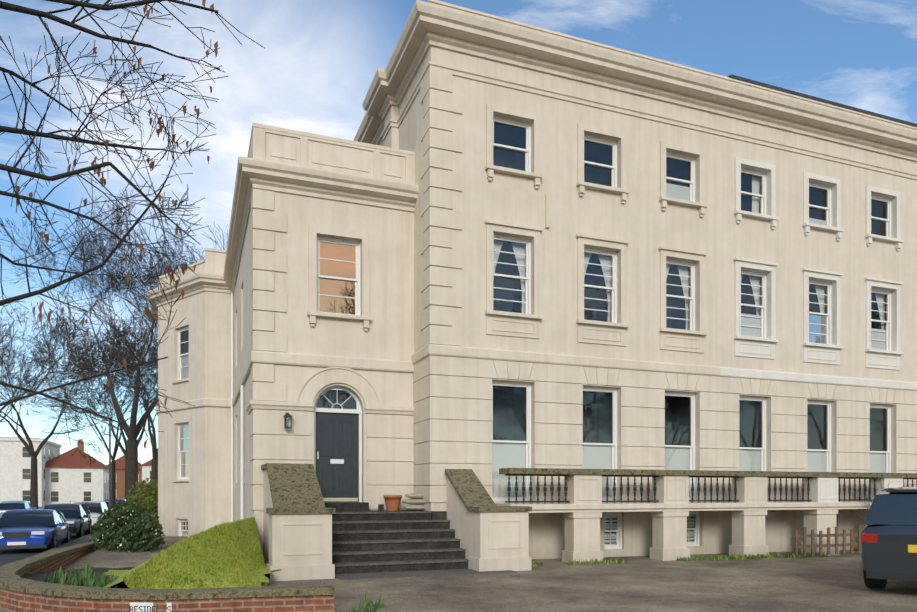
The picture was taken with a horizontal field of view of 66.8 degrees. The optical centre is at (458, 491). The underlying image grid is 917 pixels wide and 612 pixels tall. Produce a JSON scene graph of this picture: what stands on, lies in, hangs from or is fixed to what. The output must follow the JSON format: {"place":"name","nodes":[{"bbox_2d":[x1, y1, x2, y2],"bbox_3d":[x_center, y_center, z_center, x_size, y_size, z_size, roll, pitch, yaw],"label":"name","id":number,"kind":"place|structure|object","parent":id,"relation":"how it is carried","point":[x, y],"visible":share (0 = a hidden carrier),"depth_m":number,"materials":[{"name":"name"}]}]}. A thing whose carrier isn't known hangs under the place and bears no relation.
{"place":"outdoors","nodes":[
{"label":"outdoors","id":0,"kind":"place"},
{"bbox_2d":[0,527,98,565],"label":"street pavement","id":1,"kind":"structure","parent":0,"point":[7,556],"depth_m":23.62,"materials":[{"name":"grey asphalt"}]},
{"bbox_2d":[0,500,36,517],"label":"grey car","id":2,"kind":"object","parent":1,"relation":"on","point":[13,505],"visible":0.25,"depth_m":45.47,"materials":[{"name":"grey paint"}]},
{"bbox_2d":[0,509,70,549],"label":"car","id":3,"kind":"object","parent":1,"relation":"on","point":[48,529],"visible":0.98,"depth_m":23.77,"materials":[{"name":"blue paint"}]},
{"bbox_2d":[0,294,106,420],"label":"street tree","id":4,"kind":"object","parent":1,"relation":"on","point":[14,351],"visible":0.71,"depth_m":51.17,"materials":[{"name":"brown plant"}]},
{"bbox_2d":[0,324,130,508],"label":"street tree","id":5,"kind":"object","parent":1,"relation":"on","point":[33,480],"visible":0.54,"depth_m":66.23,"materials":[{"name":"brown plant"}]},
{"bbox_2d":[44,500,91,537],"bbox_3d":[-17.739,1.209,31.243,2.120,1.639,4.340,0,0,-21],"label":"car","id":6,"kind":"object","parent":1,"relation":"on","point":[78,517],"visible":0.42,"depth_m":30.75,"materials":[{"name":"black paint"}]},
{"bbox_2d":[7,313,157,506],"bbox_3d":[-17.673,-3.211,34.002,6.982,11.088,7.536,0,0,-21],"label":"street tree","id":7,"kind":"object","parent":1,"relation":"on","point":[113,485],"visible":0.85,"depth_m":34.02,"materials":[{"name":"brown plant"}]},
{"bbox_2d":[74,499,107,525],"bbox_3d":[-20.396,1.209,38.257,2.120,1.639,4.440,0,0,-21],"label":"white car","id":8,"kind":"object","parent":1,"relation":"on","point":[95,508],"visible":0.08,"depth_m":37.75,"materials":[{"name":"white paint"}]},
{"bbox_2d":[66,315,157,482],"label":"street tree","id":9,"kind":"object","parent":1,"relation":"on","point":[154,464],"visible":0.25,"depth_m":59.35,"materials":[{"name":"brown plant"}]},
{"bbox_2d":[0,188,227,500],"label":"street tree","id":10,"kind":"object","parent":1,"relation":"on","point":[132,433],"visible":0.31,"depth_m":42.35,"materials":[{"name":"brown plant"}]},
{"bbox_2d":[105,499,125,502],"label":"dark car","id":11,"kind":"object","parent":1,"relation":"on","point":[121,500],"visible":0.02,"depth_m":51.05,"materials":[{"name":"grey paint"}]},
{"bbox_2d":[0,506,916,611],"bbox_3d":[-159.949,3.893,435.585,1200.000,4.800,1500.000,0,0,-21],"label":"ground","id":12,"kind":"structure","parent":0,"point":[832,583],"depth_m":10.96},
{"bbox_2d":[0,437,61,506],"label":"background building","id":13,"kind":"structure","parent":12,"relation":"on","point":[15,467],"depth_m":95.06,"materials":[{"name":"stucco"},{"name":"paint"},{"name":"glass"}]},
{"bbox_2d":[45,439,108,505],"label":"house","id":14,"kind":"structure","parent":12,"relation":"on","point":[76,477],"depth_m":99.77,"materials":[{"name":"paint"}]},
{"bbox_2d":[79,411,110,506],"bbox_3d":[-17.718,-0.942,33.924,1.440,5.950,0.180,0,0,-21],"label":"street lamp post","id":15,"kind":"object","parent":12,"relation":"on","point":[109,455],"visible":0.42,"depth_m":34.11,"materials":[{"name":"grey metal"}]},
{"bbox_2d":[39,328,157,498],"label":"tree","id":16,"kind":"object","parent":12,"relation":"on","point":[124,451],"visible":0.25,"depth_m":80.26,"materials":[{"name":"brown plant"}]},
{"bbox_2d":[106,455,141,498],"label":"house","id":17,"kind":"structure","parent":12,"relation":"on","point":[120,475],"depth_m":139.40,"materials":[{"name":"brick"}]},
{"bbox_2d":[0,0,264,446],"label":"tree branches","id":18,"kind":"object","parent":12,"relation":"on","point":[105,6],"visible":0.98,"depth_m":6.20,"materials":[{"name":"black wood"}]},
{"bbox_2d":[0,0,217,448],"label":"dead leaves","id":19,"kind":"object","parent":18,"relation":"attached to","point":[151,163],"visible":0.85,"depth_m":6.50,"materials":[{"name":"brown plant"}]},
{"bbox_2d":[126,478,157,529],"bbox_3d":[-14.668,0.742,33.835,1.718,2.585,17.231,0,0,-21],"label":"golden hedge","id":20,"kind":"object","parent":12,"relation":"on","point":[148,500],"visible":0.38,"depth_m":27.03,"materials":[{"name":"green plant"}]},
{"bbox_2d":[140,457,157,494],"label":"house","id":21,"kind":"structure","parent":12,"relation":"on","point":[146,469],"depth_m":117.50,"materials":[{"name":"paint"}]},
{"bbox_2d":[21,563,279,587],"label":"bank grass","id":22,"kind":"structure","parent":12,"relation":"on","point":[38,576],"depth_m":11.11,"materials":[{"name":"plant"}]},
{"bbox_2d":[41,562,171,587],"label":"daffodil shoots","id":23,"kind":"object","parent":22,"relation":"on","point":[84,577],"visible":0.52,"depth_m":9.53,"materials":[{"name":"green plant"}]},
{"bbox_2d":[96,500,143,539],"bbox_3d":[-11.660,1.174,24.225,1.059,1.772,6.827,0,0,-21],"label":"dark hedge","id":24,"kind":"object","parent":22,"relation":"on","point":[119,504],"visible":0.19,"depth_m":22.94,"materials":[{"name":"green plant"}]},
{"bbox_2d":[88,505,164,552],"bbox_3d":[-8.643,1.085,18.078,2.756,1.511,1.739,0,0,28],"label":"flowering shrub","id":25,"kind":"object","parent":22,"relation":"on","point":[131,536],"visible":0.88,"depth_m":17.55,"materials":[{"name":"green plant"}]},
{"bbox_2d":[104,517,268,588],"bbox_3d":[-5.222,1.224,12.048,3.580,1.418,8.668,0,0,-21],"label":"grass mound","id":26,"kind":"object","parent":22,"relation":"on","point":[225,555],"depth_m":9.95,"materials":[{"name":"green plant"}]},
{"bbox_2d":[0,540,333,611],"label":"brick garden wall","id":27,"kind":"structure","parent":12,"relation":"on","point":[18,593],"depth_m":8.10,"materials":[{"name":"brick"}]},
{"bbox_2d":[129,602,171,611],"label":"sign","id":28,"kind":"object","parent":27,"relation":"attached to","point":[140,606],"visible":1,"depth_m":7.84,"materials":[{"name":"white"}]},
{"bbox_2d":[147,0,916,580],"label":"terrace building","id":29,"kind":"structure","parent":12,"relation":"on","point":[419,198],"depth_m":16.16,"materials":[{"name":"paint"}]},
{"bbox_2d":[383,495,401,510],"bbox_3d":[-1.443,0.243,15.258,0.410,0.340,0.410,0,0,-21],"label":"terracotta pot","id":30,"kind":"object","parent":29,"relation":"on","point":[392,502],"visible":1,"depth_m":15.12,"materials":[{"name":"ceramic"}]},
{"bbox_2d":[402,493,424,510],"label":"sandbags","id":31,"kind":"object","parent":29,"relation":"on","point":[416,502],"visible":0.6,"depth_m":15.07,"materials":[{"name":"beige fabric"}]},
{"bbox_2d":[180,124,886,544],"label":"terrace glazing","id":32,"kind":"structure","parent":29,"relation":"on","point":[344,268],"depth_m":15.69,"materials":[{"name":"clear glass"}]},
{"bbox_2d":[349,552,827,611],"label":"weeds","id":33,"kind":"object","parent":12,"relation":"on","point":[366,602],"visible":0.62,"depth_m":15.46,"materials":[{"name":"green plant"}]},
{"bbox_2d":[849,479,889,524],"bbox_3d":[10.702,0.587,17.131,2.308,1.861,2.017,0,0,-21],"label":"bare shrub","id":34,"kind":"object","parent":12,"relation":"on","point":[866,498],"visible":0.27,"depth_m":17.36,"materials":[{"name":"black plant"}]},
{"bbox_2d":[861,486,916,588],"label":"grey suv","id":35,"kind":"object","parent":12,"relation":"on","point":[889,542],"visible":1,"depth_m":10.22,"materials":[{"name":"grey paint"}]},
{"bbox_2d":[0,0,916,464],"label":"sky","id":36,"kind":"structure","parent":0,"point":[317,66],"materials":[{"name":"blue"}]}
]}

